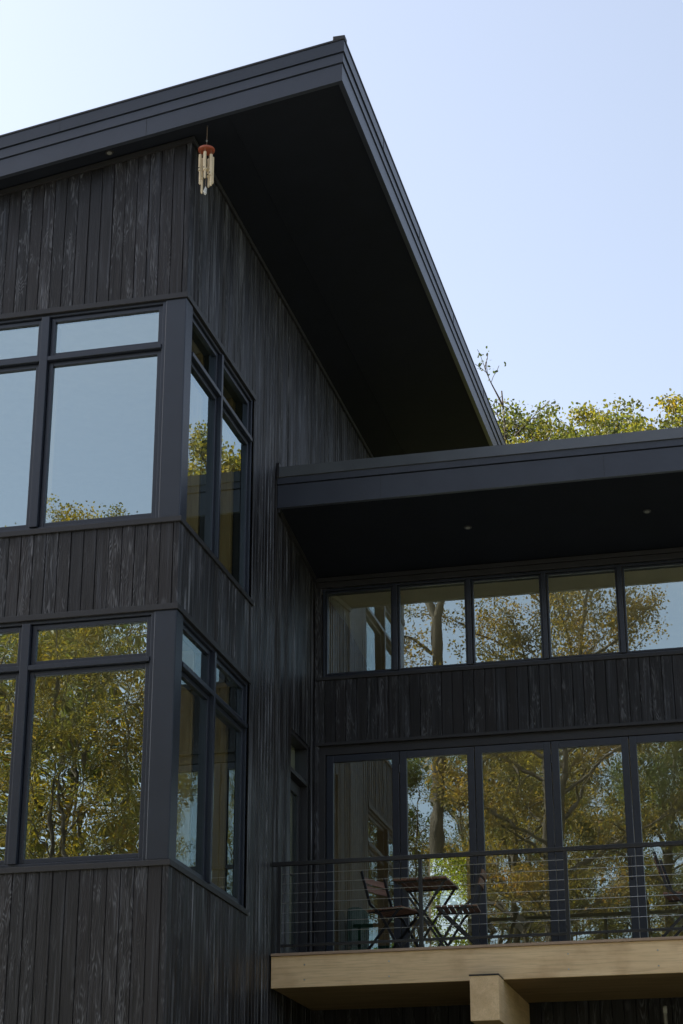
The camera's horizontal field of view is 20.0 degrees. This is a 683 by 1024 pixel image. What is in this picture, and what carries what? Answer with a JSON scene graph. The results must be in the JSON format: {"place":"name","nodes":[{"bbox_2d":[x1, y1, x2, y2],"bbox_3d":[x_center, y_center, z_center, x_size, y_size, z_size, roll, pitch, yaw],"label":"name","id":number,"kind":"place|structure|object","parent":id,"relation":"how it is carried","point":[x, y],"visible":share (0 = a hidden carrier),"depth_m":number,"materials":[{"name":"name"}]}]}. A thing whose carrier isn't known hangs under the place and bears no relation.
{"place":"outdoors","nodes":[
{"label":"outdoors","id":0,"kind":"place"},
{"bbox_2d":[0,0,682,946],"label":"sky","id":1,"kind":"structure","parent":0,"point":[535,147],"materials":[{"name":"blue"}]},
{"bbox_3d":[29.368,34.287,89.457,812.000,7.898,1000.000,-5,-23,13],"label":"ground","id":2,"kind":"structure","parent":0,"visible":0},
{"bbox_2d":[0,35,682,1023],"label":"black house","id":3,"kind":"structure","parent":2,"relation":"on","point":[322,585],"depth_m":20.49,"materials":[{"name":"black wood"}]},
{"bbox_2d":[0,602,179,873],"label":"window","id":4,"kind":"structure","parent":3,"relation":"in","point":[29,667],"depth_m":17.23,"materials":[{"name":"black metal"}]},
{"bbox_2d":[0,291,189,537],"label":"window","id":5,"kind":"structure","parent":3,"relation":"in","point":[48,360],"depth_m":18.45,"materials":[{"name":"black metal"}]},
{"bbox_2d":[198,125,214,194],"bbox_3d":[-1.317,-3.426,18.869,0.162,0.787,0.162,-5,-23,13],"label":"wind chime","id":6,"kind":"object","parent":3,"relation":"hanging from","point":[205,150],"visible":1,"depth_m":18.83,"materials":[{"name":"beige metal"}]},
{"bbox_2d":[176,605,251,915],"bbox_3d":[-1.327,2.361,17.967,0.354,2.356,2.333,-5,-23,13],"label":"window","id":7,"kind":"structure","parent":3,"relation":"in","point":[210,839],"depth_m":18.21,"materials":[{"name":"clear glass"}]},
{"bbox_2d":[186,295,255,605],"bbox_3d":[-1.332,-0.544,19.158,0.354,2.359,2.333,-5,-23,13],"label":"window","id":8,"kind":"structure","parent":3,"relation":"in","point":[218,515],"depth_m":19.40,"materials":[{"name":"clear glass"}]},
{"bbox_2d":[289,729,307,952],"bbox_3d":[-0.519,3.634,20.698,0.128,2.525,0.805,-5,-23,13],"label":"entry door","id":9,"kind":"structure","parent":3,"relation":"in","point":[299,750],"depth_m":20.97,"materials":[{"name":"black glass"}]},
{"bbox_2d":[326,751,401,950],"bbox_3d":[0.246,3.834,21.136,0.836,2.454,0.070,-5,-23,13],"label":"folding door","id":10,"kind":"structure","parent":3,"relation":"in","point":[394,756],"depth_m":21.27,"materials":[{"name":"black metal"}]},
{"bbox_2d":[347,907,393,949],"bbox_3d":[0.428,4.903,21.617,0.650,0.920,0.704,-5,-23,13],"label":"armchair","id":11,"kind":"object","parent":3,"relation":"on","point":[353,913],"visible":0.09,"depth_m":21.52,"materials":[{"name":"green fabric"}]},
{"bbox_2d":[360,871,418,948],"bbox_3d":[0.511,4.070,19.576,0.525,0.878,0.416,-15,-27,33],"label":"folding chair","id":12,"kind":"object","parent":3,"relation":"on","point":[391,912],"visible":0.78,"depth_m":19.61,"materials":[{"name":"brown wood"}]},
{"bbox_2d":[393,876,458,947],"bbox_3d":[0.861,4.101,19.481,0.545,0.742,0.600,-6,-23,14],"label":"folding table","id":13,"kind":"object","parent":3,"relation":"on","point":[437,883],"visible":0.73,"depth_m":19.49,"materials":[{"name":"brown wood"}]},
{"bbox_2d":[399,747,479,947],"bbox_3d":[1.052,3.755,20.946,0.836,2.454,0.090,-5,-23,13],"label":"folding door","id":14,"kind":"structure","parent":3,"relation":"in","point":[469,751],"depth_m":21.14,"materials":[{"name":"black metal"}]},
{"bbox_2d":[436,863,486,945],"bbox_3d":[1.206,4.011,19.435,0.525,0.878,0.416,-4,-23,9],"label":"folding chair","id":15,"kind":"object","parent":3,"relation":"on","point":[460,909],"visible":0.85,"depth_m":19.36,"materials":[{"name":"brown wood"}]},
{"bbox_2d":[316,552,682,680],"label":"window","id":16,"kind":"structure","parent":3,"relation":"in","point":[468,582],"depth_m":21.81,"materials":[{"name":"black metal"}]},
{"bbox_2d":[475,742,559,944],"bbox_3d":[1.881,3.681,20.770,0.848,2.454,0.070,-5,-23,13],"label":"folding door","id":17,"kind":"structure","parent":3,"relation":"in","point":[545,746],"depth_m":20.91,"materials":[{"name":"black metal"}]},
{"bbox_2d":[551,736,639,940],"bbox_3d":[2.693,3.602,20.579,0.836,2.454,0.090,-5,-23,13],"label":"folding door","id":18,"kind":"structure","parent":3,"relation":"in","point":[623,741],"depth_m":20.71,"materials":[{"name":"black metal"}]},
{"bbox_2d":[629,733,682,937],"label":"folding door","id":19,"kind":"structure","parent":3,"relation":"in","point":[633,740],"depth_m":20.64,"materials":[{"name":"black metal"}]},
{"bbox_2d":[653,851,682,936],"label":"folding chair","id":20,"kind":"object","parent":3,"relation":"on","point":[667,895],"visible":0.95,"depth_m":18.81,"materials":[{"name":"brown wood"}]},
{"bbox_2d":[432,874,464,945],"bbox_3d":[0.061,8.048,33.075,4.299,4.486,4.389,-12,-25,27],"label":"garden bush","id":21,"kind":"object","parent":2,"relation":"on","point":[446,929],"depth_m":33.36,"materials":[{"name":"green plant"}]},
{"bbox_2d":[430,857,467,946],"bbox_3d":[2.807,6.975,30.307,4.389,4.486,4.299,4,-23,-10],"label":"garden bush","id":22,"kind":"object","parent":2,"relation":"on","point":[462,868],"visible":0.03,"depth_m":30.56,"materials":[{"name":"green plant"}]},
{"bbox_2d":[430,859,467,945],"bbox_3d":[1.421,7.120,30.933,4.299,4.486,4.389,-5,-23,13],"label":"garden bush","id":23,"kind":"object","parent":2,"relation":"on","point":[438,899],"visible":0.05,"depth_m":31.75,"materials":[{"name":"green plant"}]},
{"bbox_2d":[475,346,554,442],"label":"bare sapling","id":24,"kind":"object","parent":2,"relation":"on","point":[502,406],"visible":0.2,"depth_m":43.93,"materials":[{"name":"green plant"}]},
{"bbox_2d":[491,398,609,443],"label":"yellow green tree","id":25,"kind":"object","parent":2,"relation":"on","point":[541,422],"visible":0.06,"depth_m":44.33,"materials":[{"name":"green plant"}]},
{"bbox_2d":[506,422,601,443],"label":"yellow green tree","id":26,"kind":"object","parent":2,"relation":"on","point":[570,435],"depth_m":41.91,"materials":[{"name":"green plant"}]},
{"bbox_2d":[536,393,655,439],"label":"yellow green tree","id":27,"kind":"object","parent":2,"relation":"on","point":[591,414],"visible":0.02,"depth_m":44.48,"materials":[{"name":"green plant"}]},
{"bbox_2d":[594,388,682,434],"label":"yellow green tree","id":28,"kind":"object","parent":2,"relation":"on","point":[673,407],"visible":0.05,"depth_m":42.70,"materials":[{"name":"green plant"}]},
{"bbox_2d":[663,1006,667,1023],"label":"vent pipe","id":29,"kind":"object","parent":2,"relation":"on","point":[665,1014],"visible":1,"depth_m":19.32,"materials":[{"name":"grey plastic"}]}
]}

